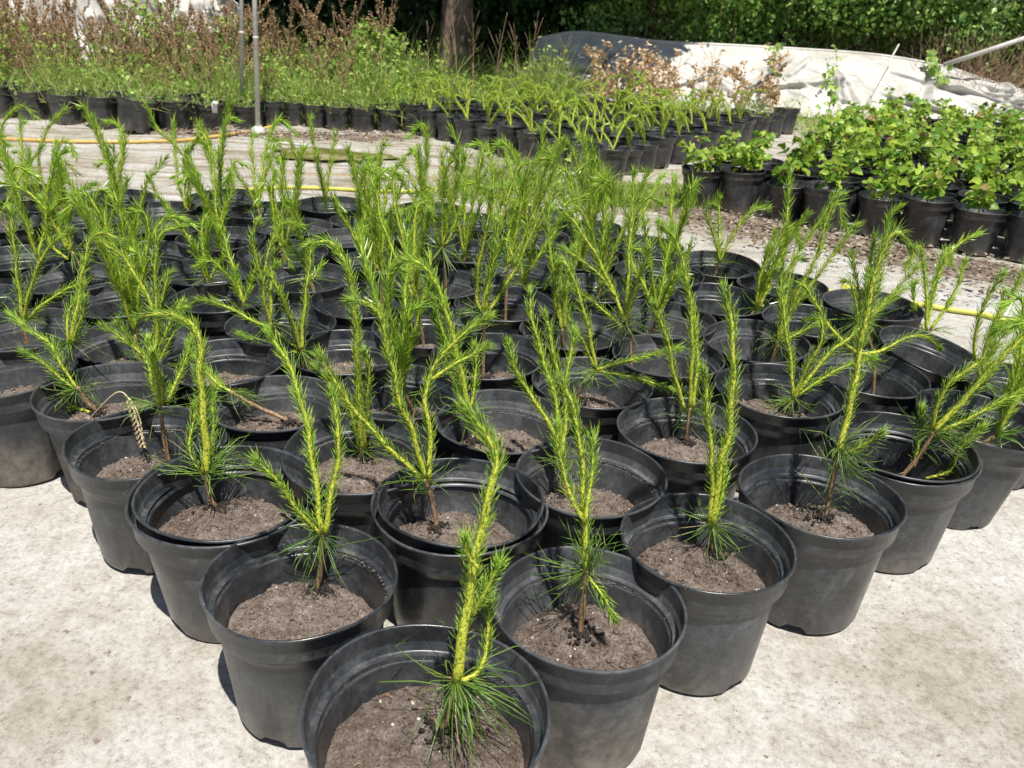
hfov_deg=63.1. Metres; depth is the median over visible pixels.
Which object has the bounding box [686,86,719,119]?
potted bent pine
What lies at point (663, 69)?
withered stalk
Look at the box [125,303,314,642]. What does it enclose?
potted pine
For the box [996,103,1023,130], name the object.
potted leafy sapling
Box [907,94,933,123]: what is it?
potted leafy sapling
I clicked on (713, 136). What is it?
potted bent pine
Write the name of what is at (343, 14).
dock stalk
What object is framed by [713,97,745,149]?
potted bent pine
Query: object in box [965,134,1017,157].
potted leafy sapling
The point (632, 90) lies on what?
potted bent pine
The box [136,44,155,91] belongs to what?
dock stalk
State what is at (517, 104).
potted bent pine
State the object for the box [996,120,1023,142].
potted leafy sapling
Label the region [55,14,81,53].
dock stalk
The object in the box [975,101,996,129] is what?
potted leafy sapling
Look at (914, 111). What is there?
potted leafy sapling
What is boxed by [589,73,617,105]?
potted bent pine
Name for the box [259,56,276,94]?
dock stalk
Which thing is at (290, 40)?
dock stalk
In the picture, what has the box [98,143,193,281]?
potted pine
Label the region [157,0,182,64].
dock stalk
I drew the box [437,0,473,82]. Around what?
tree
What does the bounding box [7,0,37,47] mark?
dock stalk
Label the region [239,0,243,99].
steel pole
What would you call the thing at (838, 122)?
potted leafy sapling
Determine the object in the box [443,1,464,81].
stalk
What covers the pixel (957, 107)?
potted leafy sapling
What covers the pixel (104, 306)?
potted pine
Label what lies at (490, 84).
potted bent pine
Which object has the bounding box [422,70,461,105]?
potted bent pine
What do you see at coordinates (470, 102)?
potted bent pine
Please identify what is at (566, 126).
potted bent pine
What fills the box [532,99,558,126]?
potted bent pine
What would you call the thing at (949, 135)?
potted leafy sapling
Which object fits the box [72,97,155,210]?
potted pine
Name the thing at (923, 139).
potted leafy sapling
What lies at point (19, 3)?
dock stalk
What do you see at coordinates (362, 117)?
weedy pot
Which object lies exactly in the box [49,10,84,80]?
dock stalk
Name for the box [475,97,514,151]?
potted bent pine
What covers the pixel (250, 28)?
dock stalk
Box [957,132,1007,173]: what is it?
potted leafy sapling
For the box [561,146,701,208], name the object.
grass
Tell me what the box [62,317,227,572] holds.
potted pine
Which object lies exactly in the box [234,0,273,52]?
hedge shrub
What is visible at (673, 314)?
potted pine
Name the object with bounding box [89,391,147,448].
wheat ear
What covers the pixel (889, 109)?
potted leafy sapling
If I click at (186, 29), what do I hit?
dock stalk
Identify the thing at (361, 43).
tall weed
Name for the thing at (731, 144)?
potted leafy sapling
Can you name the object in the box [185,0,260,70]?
leafy shrub
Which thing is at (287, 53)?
dock stalk
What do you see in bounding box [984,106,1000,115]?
potted leafy sapling
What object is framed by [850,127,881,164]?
potted leafy sapling
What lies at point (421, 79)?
potted bent pine
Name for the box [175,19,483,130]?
weeds
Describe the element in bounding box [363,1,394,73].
dock stalk
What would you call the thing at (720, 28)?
bramble bush
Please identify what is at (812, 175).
potted leafy sapling
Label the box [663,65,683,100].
withered stalk
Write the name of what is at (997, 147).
potted leafy sapling
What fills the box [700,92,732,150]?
potted bent pine
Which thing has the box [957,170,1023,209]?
potted leafy sapling
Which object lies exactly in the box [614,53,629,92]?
withered stalk
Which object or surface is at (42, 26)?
dock stalk
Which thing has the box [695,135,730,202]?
potted leafy sapling
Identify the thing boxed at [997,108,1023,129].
potted leafy sapling
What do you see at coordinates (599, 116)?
potted bent pine
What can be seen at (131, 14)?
dock stalk
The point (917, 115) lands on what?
potted leafy sapling
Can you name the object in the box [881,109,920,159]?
potted leafy sapling
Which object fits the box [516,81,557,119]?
potted bent pine
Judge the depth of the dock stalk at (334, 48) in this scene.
6.47 m
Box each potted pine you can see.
[0,99,47,245]
[0,113,66,212]
[0,127,69,283]
[0,139,117,308]
[0,198,97,365]
[0,225,130,486]
[0,284,32,313]
[1,136,129,235]
[1,304,179,502]
[3,101,85,243]
[47,181,196,368]
[50,139,140,261]
[61,207,204,327]
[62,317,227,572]
[70,202,284,407]
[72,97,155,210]
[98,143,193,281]
[123,111,204,220]
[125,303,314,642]
[130,99,238,241]
[143,168,251,298]
[167,220,275,340]
[175,125,265,259]
[182,231,398,388]
[182,336,342,449]
[187,94,260,225]
[199,319,397,747]
[224,111,302,227]
[224,215,336,374]
[236,149,328,284]
[252,133,332,240]
[257,194,353,304]
[281,229,435,540]
[298,111,358,221]
[299,391,553,767]
[309,289,548,639]
[310,158,414,330]
[311,136,394,264]
[329,141,405,239]
[335,200,462,458]
[338,155,425,283]
[363,155,481,366]
[380,136,462,267]
[384,248,570,467]
[390,118,463,220]
[390,119,485,308]
[429,137,506,272]
[430,156,564,393]
[449,136,521,241]
[454,128,571,334]
[471,198,566,298]
[479,122,569,259]
[492,365,687,767]
[495,138,572,231]
[501,282,667,553]
[519,204,626,361]
[531,252,686,441]
[537,160,618,311]
[544,127,624,249]
[551,162,657,317]
[551,187,724,401]
[608,163,683,275]
[612,205,716,349]
[615,169,705,300]
[616,216,757,498]
[620,275,796,694]
[672,207,814,321]
[674,190,772,287]
[702,186,866,403]
[714,276,924,490]
[736,149,849,305]
[738,218,924,634]
[761,200,916,350]
[785,268,949,457]
[822,226,988,350]
[824,317,1023,573]
[835,259,978,389]
[912,285,1023,529]
[955,264,1023,488]
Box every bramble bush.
[556,0,699,38]
[644,0,797,45]
[731,0,906,53]
[858,0,1023,72]
[959,0,1023,86]
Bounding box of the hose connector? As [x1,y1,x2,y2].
[841,283,875,289]
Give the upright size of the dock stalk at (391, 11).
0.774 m
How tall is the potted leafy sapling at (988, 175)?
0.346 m
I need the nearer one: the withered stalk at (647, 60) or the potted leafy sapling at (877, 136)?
the potted leafy sapling at (877, 136)
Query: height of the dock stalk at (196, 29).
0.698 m
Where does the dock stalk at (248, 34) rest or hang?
on the ground sheet
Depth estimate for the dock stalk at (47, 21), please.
7.31 m
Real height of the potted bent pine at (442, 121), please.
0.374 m
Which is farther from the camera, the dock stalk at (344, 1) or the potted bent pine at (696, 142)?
the dock stalk at (344, 1)
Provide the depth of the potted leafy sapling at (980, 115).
5.90 m
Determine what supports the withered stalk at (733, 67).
on the ground sheet
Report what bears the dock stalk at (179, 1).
on the ground sheet
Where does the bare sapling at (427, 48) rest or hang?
on the ground sheet
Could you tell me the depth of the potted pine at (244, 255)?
2.51 m
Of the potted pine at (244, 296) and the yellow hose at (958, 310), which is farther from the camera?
the yellow hose at (958, 310)
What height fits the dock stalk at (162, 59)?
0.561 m
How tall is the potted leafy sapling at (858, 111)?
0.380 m
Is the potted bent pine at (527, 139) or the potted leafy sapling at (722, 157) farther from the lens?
the potted bent pine at (527, 139)
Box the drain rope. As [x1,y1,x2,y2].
[261,136,306,145]
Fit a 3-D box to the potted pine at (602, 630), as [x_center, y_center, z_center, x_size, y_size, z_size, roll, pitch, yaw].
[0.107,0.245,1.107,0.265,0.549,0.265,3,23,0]
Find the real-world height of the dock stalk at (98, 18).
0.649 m
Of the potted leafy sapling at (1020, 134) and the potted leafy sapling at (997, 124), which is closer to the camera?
the potted leafy sapling at (1020, 134)
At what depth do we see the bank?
10.54 m
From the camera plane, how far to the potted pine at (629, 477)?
1.47 m
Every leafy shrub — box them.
[0,7,32,73]
[88,0,193,78]
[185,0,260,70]
[251,51,335,83]
[320,11,423,87]
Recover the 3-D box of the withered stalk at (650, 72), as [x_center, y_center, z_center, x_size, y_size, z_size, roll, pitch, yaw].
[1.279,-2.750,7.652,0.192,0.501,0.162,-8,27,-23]
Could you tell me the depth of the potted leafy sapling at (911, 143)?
4.50 m
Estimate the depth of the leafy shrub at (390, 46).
7.16 m
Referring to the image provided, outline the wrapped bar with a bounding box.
[943,36,1023,66]
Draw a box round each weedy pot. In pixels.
[0,59,35,86]
[0,63,20,117]
[5,68,53,119]
[22,54,73,89]
[27,72,83,124]
[46,66,93,118]
[72,67,119,128]
[95,60,136,92]
[96,67,170,133]
[118,71,165,127]
[145,70,196,130]
[158,70,210,124]
[186,82,230,130]
[210,79,241,124]
[223,73,265,102]
[223,84,264,129]
[259,84,287,125]
[271,77,295,99]
[276,81,307,125]
[297,86,333,127]
[320,82,350,130]
[333,80,365,103]
[338,91,378,131]
[360,86,391,126]
[370,87,405,131]
[663,92,718,115]
[705,116,733,122]
[707,89,756,116]
[728,89,774,116]
[734,117,756,141]
[739,84,788,139]
[761,112,786,137]
[772,84,813,133]
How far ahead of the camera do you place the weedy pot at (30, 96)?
5.80 m
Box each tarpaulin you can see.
[0,0,238,75]
[526,31,1023,121]
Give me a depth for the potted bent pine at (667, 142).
5.20 m
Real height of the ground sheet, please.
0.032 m
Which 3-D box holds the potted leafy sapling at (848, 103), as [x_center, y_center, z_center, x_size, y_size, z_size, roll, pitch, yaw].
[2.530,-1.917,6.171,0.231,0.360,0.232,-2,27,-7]
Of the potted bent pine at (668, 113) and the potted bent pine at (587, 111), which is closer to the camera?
the potted bent pine at (587, 111)
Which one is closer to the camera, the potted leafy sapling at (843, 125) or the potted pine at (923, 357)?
the potted pine at (923, 357)
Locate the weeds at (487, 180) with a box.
[428,135,663,211]
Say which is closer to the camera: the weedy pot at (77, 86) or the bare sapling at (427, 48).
the weedy pot at (77, 86)
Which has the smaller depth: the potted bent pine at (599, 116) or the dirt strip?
the dirt strip
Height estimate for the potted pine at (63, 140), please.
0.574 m
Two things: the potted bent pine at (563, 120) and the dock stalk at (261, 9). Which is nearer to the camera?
the potted bent pine at (563, 120)
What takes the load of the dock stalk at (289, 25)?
on the ground sheet
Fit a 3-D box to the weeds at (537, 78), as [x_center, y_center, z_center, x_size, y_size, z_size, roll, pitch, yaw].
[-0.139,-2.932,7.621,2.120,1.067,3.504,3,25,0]
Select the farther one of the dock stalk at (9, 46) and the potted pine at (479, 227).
the dock stalk at (9, 46)
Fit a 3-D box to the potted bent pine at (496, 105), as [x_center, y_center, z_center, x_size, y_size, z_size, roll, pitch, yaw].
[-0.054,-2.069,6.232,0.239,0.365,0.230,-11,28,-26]
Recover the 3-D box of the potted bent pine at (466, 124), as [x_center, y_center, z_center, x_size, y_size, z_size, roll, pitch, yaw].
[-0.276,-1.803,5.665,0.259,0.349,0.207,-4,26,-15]
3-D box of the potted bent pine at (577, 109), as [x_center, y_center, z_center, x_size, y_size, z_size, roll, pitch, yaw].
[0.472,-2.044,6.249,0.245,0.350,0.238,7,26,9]
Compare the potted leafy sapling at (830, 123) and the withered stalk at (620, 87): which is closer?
the potted leafy sapling at (830, 123)
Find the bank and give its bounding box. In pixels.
[246,0,1023,87]
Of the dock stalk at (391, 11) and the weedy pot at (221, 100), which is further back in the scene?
the dock stalk at (391, 11)
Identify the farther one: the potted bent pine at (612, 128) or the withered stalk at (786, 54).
the withered stalk at (786, 54)
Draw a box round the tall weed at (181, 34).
[164,16,201,81]
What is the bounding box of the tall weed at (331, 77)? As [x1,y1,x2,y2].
[316,58,340,87]
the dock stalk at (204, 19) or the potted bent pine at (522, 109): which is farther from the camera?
the dock stalk at (204, 19)
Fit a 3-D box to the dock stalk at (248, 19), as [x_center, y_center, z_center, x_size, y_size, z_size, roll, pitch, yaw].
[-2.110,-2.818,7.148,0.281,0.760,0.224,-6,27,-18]
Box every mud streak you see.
[249,168,494,177]
[402,166,521,169]
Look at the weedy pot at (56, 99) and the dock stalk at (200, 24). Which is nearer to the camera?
the weedy pot at (56, 99)
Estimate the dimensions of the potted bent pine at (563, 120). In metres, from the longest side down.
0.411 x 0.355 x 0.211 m
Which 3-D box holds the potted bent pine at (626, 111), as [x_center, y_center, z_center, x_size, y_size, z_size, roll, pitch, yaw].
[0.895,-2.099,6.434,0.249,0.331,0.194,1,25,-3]
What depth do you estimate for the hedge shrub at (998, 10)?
10.11 m
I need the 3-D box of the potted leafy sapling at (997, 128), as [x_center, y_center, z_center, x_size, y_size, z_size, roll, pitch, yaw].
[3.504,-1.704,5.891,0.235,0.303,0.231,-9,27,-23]
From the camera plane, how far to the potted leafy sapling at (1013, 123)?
5.32 m
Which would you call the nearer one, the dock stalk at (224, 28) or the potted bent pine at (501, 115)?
the potted bent pine at (501, 115)
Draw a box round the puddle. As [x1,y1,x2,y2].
[271,147,398,160]
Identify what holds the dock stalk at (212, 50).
on the ground sheet
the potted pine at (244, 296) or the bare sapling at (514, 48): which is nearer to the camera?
the potted pine at (244, 296)
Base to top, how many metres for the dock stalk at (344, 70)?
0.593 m
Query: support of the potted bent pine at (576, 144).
on the ground sheet
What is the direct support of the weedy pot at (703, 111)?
on the ground sheet
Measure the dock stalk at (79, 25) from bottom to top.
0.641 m
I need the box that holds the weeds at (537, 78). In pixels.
[413,11,609,106]
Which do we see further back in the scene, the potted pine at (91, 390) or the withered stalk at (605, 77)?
the withered stalk at (605, 77)
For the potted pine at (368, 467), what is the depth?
1.51 m
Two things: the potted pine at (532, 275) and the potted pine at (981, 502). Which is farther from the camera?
the potted pine at (532, 275)
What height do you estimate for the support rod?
0.574 m
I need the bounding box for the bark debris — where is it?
[652,204,1023,305]
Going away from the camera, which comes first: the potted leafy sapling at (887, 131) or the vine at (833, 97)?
the potted leafy sapling at (887, 131)
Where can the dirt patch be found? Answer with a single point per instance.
(370, 138)
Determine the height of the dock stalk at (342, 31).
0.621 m
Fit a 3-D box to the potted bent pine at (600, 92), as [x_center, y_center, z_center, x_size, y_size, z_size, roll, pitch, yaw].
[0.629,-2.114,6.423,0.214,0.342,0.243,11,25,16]
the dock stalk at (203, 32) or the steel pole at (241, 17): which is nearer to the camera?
the steel pole at (241, 17)
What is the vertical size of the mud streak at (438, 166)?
0.027 m
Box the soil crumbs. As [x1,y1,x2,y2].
[7,507,1014,763]
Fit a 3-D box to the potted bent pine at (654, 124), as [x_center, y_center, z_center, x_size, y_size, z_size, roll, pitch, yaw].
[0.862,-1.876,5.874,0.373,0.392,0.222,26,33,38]
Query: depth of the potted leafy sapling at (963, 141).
5.42 m
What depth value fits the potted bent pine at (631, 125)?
5.60 m
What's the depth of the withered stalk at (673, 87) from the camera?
7.91 m
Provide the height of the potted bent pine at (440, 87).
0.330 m
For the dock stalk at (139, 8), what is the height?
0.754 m
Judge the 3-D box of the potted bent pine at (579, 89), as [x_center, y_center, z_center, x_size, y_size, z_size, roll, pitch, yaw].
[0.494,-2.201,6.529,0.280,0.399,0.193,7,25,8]
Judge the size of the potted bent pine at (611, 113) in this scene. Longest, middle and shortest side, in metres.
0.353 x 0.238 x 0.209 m
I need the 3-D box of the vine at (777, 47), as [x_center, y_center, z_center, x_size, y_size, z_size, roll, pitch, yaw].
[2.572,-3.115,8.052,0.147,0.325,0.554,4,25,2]
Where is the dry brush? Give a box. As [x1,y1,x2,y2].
[855,25,1023,99]
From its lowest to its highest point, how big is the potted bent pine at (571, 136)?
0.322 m
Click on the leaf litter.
(366, 134)
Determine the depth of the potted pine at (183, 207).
2.97 m
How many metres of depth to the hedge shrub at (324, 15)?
9.64 m
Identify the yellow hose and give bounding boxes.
[222,186,832,290]
[910,300,1009,324]
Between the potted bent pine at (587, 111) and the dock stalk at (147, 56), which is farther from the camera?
the dock stalk at (147, 56)
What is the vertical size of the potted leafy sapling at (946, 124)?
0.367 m
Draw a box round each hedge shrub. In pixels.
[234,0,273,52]
[238,0,482,61]
[415,0,670,72]
[619,0,884,51]
[787,0,1023,80]
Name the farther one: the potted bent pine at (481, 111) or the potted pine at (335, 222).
the potted bent pine at (481, 111)
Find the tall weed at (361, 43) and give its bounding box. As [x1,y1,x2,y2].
[351,27,379,87]
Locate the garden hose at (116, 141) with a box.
[4,125,271,143]
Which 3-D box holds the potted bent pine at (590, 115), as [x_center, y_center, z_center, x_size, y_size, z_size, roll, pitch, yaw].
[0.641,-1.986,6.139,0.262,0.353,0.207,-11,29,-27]
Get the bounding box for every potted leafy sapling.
[676,139,725,208]
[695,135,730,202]
[704,129,740,163]
[720,130,771,214]
[730,134,774,209]
[751,130,783,200]
[767,157,810,221]
[776,132,819,213]
[782,135,826,175]
[785,133,823,168]
[794,115,843,160]
[803,148,862,231]
[813,117,854,155]
[815,113,848,147]
[817,116,850,145]
[817,137,873,222]
[822,130,865,171]
[825,116,857,139]
[828,145,880,212]
[835,104,862,134]
[835,126,872,161]
[841,108,868,137]
[846,100,864,126]
[848,101,876,124]
[849,120,883,145]
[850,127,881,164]
[856,124,889,148]
[857,174,912,237]
[861,159,908,194]
[863,145,916,187]
[864,103,889,127]
[864,108,889,144]
[866,139,912,181]
[870,102,898,125]
[874,136,921,167]
[875,106,904,129]
[876,94,912,117]
[876,108,909,120]
[877,99,902,122]
[878,87,905,122]
[880,119,920,159]
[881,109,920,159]
[881,128,917,162]
[884,131,923,160]
[899,162,967,246]
[900,103,933,141]
[902,99,933,132]
[903,160,957,198]
[904,92,934,122]
[904,110,931,135]
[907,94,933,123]
[907,120,927,161]
[910,147,972,194]
[914,130,957,173]
[917,124,962,173]
[918,136,961,160]
[919,143,971,178]
[921,126,952,154]
[925,116,960,150]
[925,127,967,159]
[930,108,964,142]
[931,98,964,132]
[933,97,962,122]
[933,101,953,119]
[933,103,977,136]
[934,108,965,142]
[948,146,1000,220]
[949,175,1016,255]
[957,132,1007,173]
[957,159,1007,198]
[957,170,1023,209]
[959,115,997,156]
[959,115,1001,145]
[960,133,1007,187]
[960,143,1009,172]
[962,110,991,137]
[962,115,988,134]
[964,122,995,147]
[965,114,999,132]
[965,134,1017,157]
[967,105,996,136]
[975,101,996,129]
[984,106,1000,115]
[993,111,1023,129]
[993,125,1015,133]
[994,114,1018,141]
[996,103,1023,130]
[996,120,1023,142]
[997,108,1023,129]
[998,136,1023,168]
[999,123,1023,156]
[999,134,1023,170]
[1000,167,1023,191]
[1000,171,1023,236]
[1001,117,1023,136]
[1004,141,1023,173]
[1004,187,1023,262]
[1005,197,1021,244]
[1007,161,1023,180]
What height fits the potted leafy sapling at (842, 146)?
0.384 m
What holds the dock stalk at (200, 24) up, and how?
on the ground sheet
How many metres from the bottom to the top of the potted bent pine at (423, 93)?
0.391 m
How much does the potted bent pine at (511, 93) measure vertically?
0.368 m
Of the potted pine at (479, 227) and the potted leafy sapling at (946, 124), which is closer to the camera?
the potted pine at (479, 227)
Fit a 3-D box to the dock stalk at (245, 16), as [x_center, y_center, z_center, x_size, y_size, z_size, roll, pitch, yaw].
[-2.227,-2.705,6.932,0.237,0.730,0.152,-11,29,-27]
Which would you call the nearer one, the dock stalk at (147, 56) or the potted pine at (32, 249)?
the potted pine at (32, 249)
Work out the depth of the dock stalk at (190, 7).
7.50 m
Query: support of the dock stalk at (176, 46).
on the ground sheet
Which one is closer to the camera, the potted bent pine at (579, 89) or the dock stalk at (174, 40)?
the potted bent pine at (579, 89)
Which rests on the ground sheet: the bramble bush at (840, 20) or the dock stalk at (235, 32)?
the dock stalk at (235, 32)
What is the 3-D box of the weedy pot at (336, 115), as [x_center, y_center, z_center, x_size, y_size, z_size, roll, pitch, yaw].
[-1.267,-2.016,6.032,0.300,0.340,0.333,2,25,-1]
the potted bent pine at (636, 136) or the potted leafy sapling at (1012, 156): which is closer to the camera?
the potted leafy sapling at (1012, 156)
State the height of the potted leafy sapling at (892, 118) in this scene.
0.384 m
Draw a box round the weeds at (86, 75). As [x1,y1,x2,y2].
[1,7,287,124]
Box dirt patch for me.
[135,131,421,140]
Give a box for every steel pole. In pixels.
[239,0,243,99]
[251,0,265,133]
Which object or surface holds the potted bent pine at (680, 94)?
on the ground sheet
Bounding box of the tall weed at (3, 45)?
[0,34,15,80]
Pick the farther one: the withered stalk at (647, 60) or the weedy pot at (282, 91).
the withered stalk at (647, 60)
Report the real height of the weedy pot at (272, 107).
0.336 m
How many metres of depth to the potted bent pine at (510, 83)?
6.47 m
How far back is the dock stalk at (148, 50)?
6.42 m
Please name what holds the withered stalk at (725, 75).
on the ground sheet
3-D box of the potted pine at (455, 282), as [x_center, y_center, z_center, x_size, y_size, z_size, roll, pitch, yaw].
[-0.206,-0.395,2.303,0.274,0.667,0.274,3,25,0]
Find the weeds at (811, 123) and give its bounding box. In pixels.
[663,75,877,133]
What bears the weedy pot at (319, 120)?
on the ground sheet
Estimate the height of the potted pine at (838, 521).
0.683 m
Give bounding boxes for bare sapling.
[418,27,432,78]
[463,10,479,94]
[489,15,506,89]
[508,23,517,90]
[525,11,542,75]
[558,36,571,71]
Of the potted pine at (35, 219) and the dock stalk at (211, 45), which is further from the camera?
the dock stalk at (211, 45)
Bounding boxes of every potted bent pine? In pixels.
[383,78,410,128]
[400,80,428,132]
[402,78,440,106]
[403,67,434,102]
[415,83,451,137]
[416,88,461,141]
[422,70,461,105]
[425,79,463,113]
[428,78,450,97]
[429,75,448,102]
[445,95,479,115]
[453,92,484,146]
[456,73,480,106]
[461,80,481,94]
[462,89,480,113]
[470,74,500,106]
[470,85,505,116]
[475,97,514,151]
[479,75,499,102]
[479,76,509,99]
[482,92,506,123]
[483,95,526,156]
[488,83,518,111]
[490,77,525,103]
[491,86,527,119]
[493,79,521,103]
[496,90,531,122]
[497,95,548,160]
[506,88,528,114]
[510,107,537,129]
[514,83,549,124]
[514,86,534,108]
[515,73,534,100]
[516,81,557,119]
[518,81,549,108]
[525,75,557,108]
[525,85,547,109]
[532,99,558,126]
[534,85,576,122]
[536,85,563,111]
[540,98,579,155]
[542,110,573,167]
[543,81,571,115]
[549,90,584,121]
[557,94,587,132]
[558,88,590,116]
[558,115,597,172]
[559,74,589,103]
[562,77,594,110]
[562,109,601,140]
[568,101,610,138]
[569,94,601,127]
[573,73,603,108]
[575,115,614,162]
[582,87,609,111]
[582,91,609,118]
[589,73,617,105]
[593,95,622,126]
[594,83,617,111]
[595,114,637,180]
[600,98,647,145]
[603,89,630,115]
[603,104,627,132]
[604,87,631,121]
[607,74,646,109]
[611,89,655,131]
[613,92,640,115]
[613,121,643,175]
[619,69,649,108]
[620,90,658,126]
[622,97,653,119]
[622,103,662,140]
[623,114,659,171]
[627,96,666,132]
[628,93,660,126]
[632,72,660,111]
[635,90,669,119]
[643,88,682,121]
[645,101,688,167]
[651,101,676,131]
[654,88,684,115]
[655,92,693,130]
[658,87,688,113]
[661,93,695,121]
[664,98,704,163]
[672,111,703,157]
[679,96,702,128]
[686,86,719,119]
[687,101,719,154]
[695,90,722,122]
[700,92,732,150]
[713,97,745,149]
[725,88,767,141]
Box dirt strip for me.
[649,204,1023,287]
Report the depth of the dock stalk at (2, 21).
6.22 m
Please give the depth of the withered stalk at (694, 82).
7.88 m
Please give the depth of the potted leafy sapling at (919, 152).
5.23 m
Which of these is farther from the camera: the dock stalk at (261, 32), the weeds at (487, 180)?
the dock stalk at (261, 32)
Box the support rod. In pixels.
[864,44,899,106]
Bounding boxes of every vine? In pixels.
[768,43,786,80]
[815,63,839,118]
[819,44,841,89]
[924,49,952,85]
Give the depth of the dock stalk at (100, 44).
6.86 m
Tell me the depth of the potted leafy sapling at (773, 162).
4.49 m
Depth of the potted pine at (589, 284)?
2.31 m
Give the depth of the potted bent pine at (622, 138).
5.19 m
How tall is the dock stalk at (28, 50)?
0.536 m
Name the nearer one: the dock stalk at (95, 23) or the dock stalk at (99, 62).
the dock stalk at (99, 62)
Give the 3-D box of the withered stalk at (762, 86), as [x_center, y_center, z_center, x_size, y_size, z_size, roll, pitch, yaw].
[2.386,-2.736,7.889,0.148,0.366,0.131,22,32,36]
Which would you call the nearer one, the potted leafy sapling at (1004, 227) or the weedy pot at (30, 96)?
the potted leafy sapling at (1004, 227)
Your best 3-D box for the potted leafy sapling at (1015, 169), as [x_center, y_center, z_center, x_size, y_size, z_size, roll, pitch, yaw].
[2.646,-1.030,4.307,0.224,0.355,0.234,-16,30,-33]
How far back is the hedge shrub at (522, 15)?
9.66 m
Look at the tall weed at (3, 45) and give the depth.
6.11 m
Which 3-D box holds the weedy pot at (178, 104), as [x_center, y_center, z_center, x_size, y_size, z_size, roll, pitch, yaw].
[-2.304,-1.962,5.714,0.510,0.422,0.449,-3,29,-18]
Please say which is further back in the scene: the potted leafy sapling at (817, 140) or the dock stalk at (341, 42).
the dock stalk at (341, 42)
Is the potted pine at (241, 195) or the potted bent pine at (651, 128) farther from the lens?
the potted bent pine at (651, 128)
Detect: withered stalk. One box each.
[582,40,606,91]
[585,41,612,93]
[585,53,607,91]
[587,76,598,97]
[590,52,615,97]
[599,45,634,98]
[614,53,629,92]
[619,46,640,94]
[623,65,641,97]
[631,49,654,98]
[638,40,658,92]
[641,56,661,101]
[644,67,658,101]
[652,48,679,99]
[656,65,673,99]
[662,51,692,98]
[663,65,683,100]
[686,74,697,98]
[690,57,718,106]
[700,42,723,100]
[706,49,730,99]
[726,66,741,102]
[730,60,747,81]
[733,80,748,107]
[734,66,755,105]
[740,64,754,74]
[758,42,789,111]
[758,75,774,110]
[764,52,786,109]
[765,80,780,111]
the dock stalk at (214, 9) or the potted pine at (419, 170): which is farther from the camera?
the dock stalk at (214, 9)
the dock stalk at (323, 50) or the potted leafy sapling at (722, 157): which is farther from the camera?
the dock stalk at (323, 50)
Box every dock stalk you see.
[0,0,6,52]
[0,0,27,55]
[0,0,36,69]
[0,2,38,77]
[0,12,22,74]
[0,14,20,77]
[0,19,14,73]
[0,33,25,78]
[4,6,38,60]
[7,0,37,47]
[11,35,37,75]
[13,1,35,44]
[17,28,34,78]
[20,0,54,53]
[23,0,50,43]
[26,7,60,76]
[27,0,58,66]
[30,2,64,62]
[31,15,72,70]
[39,20,69,50]
[40,4,69,52]
[41,0,75,48]
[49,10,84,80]
[50,16,72,67]
[51,4,73,57]
[55,0,86,49]
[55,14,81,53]
[58,0,101,72]
[59,0,92,68]
[67,0,91,53]
[74,14,98,57]
[79,11,103,62]
[85,33,116,74]
[85,48,112,76]
[86,7,111,57]
[87,19,109,66]
[89,26,116,70]
[98,0,135,60]
[98,0,137,66]
[102,0,132,52]
[102,3,129,30]
[102,16,132,81]
[105,3,135,78]
[107,1,133,49]
[107,17,142,75]
[112,0,138,67]
[118,0,147,47]
[127,25,145,78]
[130,12,161,68]
[135,0,156,47]
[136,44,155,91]
[137,13,173,77]
[146,0,186,61]
[146,32,169,85]
[153,15,194,83]
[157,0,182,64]
[157,37,176,90]
[162,0,208,78]
[163,25,178,66]
[164,0,198,54]
[166,36,184,82]
[172,10,189,68]
[174,17,194,79]
[177,0,199,61]
[182,48,196,86]
[191,0,220,72]
[191,20,214,72]
[191,29,218,75]
[193,3,209,42]
[194,13,217,92]
[194,13,229,64]
[204,43,225,94]
[209,0,235,49]
[212,0,239,73]
[213,1,245,66]
[216,19,239,79]
[222,2,248,73]
[229,22,252,71]
[230,14,252,66]
[233,27,250,59]
[237,0,273,74]
[238,32,252,78]
[244,3,268,73]
[244,8,263,55]
[246,8,277,56]
[258,1,275,56]
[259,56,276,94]
[261,18,284,55]
[267,0,300,71]
[269,20,277,50]
[276,36,297,75]
[281,25,297,53]
[282,37,298,71]
[283,11,319,74]
[295,0,328,61]
[300,0,333,78]
[300,41,318,84]
[306,27,336,87]
[308,11,332,64]
[315,21,338,89]
[325,23,342,81]
[331,0,357,46]
[331,1,363,53]
[334,35,361,90]
[335,24,354,89]
[335,27,347,51]
[336,41,355,92]
[341,24,365,77]
[359,4,386,55]
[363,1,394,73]
[369,49,384,81]
[371,0,398,48]
[385,10,400,61]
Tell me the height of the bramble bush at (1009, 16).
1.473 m
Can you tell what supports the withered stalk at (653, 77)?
on the ground sheet
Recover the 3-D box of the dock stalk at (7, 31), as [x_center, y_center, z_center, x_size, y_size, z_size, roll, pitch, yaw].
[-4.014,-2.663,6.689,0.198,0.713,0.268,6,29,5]
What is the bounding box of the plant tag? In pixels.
[212,101,217,112]
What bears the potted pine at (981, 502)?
on the ground sheet
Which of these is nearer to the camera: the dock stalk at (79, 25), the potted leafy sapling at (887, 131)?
the potted leafy sapling at (887, 131)
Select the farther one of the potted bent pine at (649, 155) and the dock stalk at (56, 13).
the dock stalk at (56, 13)
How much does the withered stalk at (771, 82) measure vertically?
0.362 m
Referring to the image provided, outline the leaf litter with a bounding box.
[156,124,433,141]
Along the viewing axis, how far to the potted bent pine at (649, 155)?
5.06 m
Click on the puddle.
(339, 154)
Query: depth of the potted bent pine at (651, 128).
5.49 m
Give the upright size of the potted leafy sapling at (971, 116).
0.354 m
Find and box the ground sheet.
[0,97,1023,767]
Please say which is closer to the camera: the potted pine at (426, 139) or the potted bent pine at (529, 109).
the potted pine at (426, 139)
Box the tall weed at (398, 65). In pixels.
[389,58,411,93]
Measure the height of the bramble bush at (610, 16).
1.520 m
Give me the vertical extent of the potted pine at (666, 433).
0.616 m

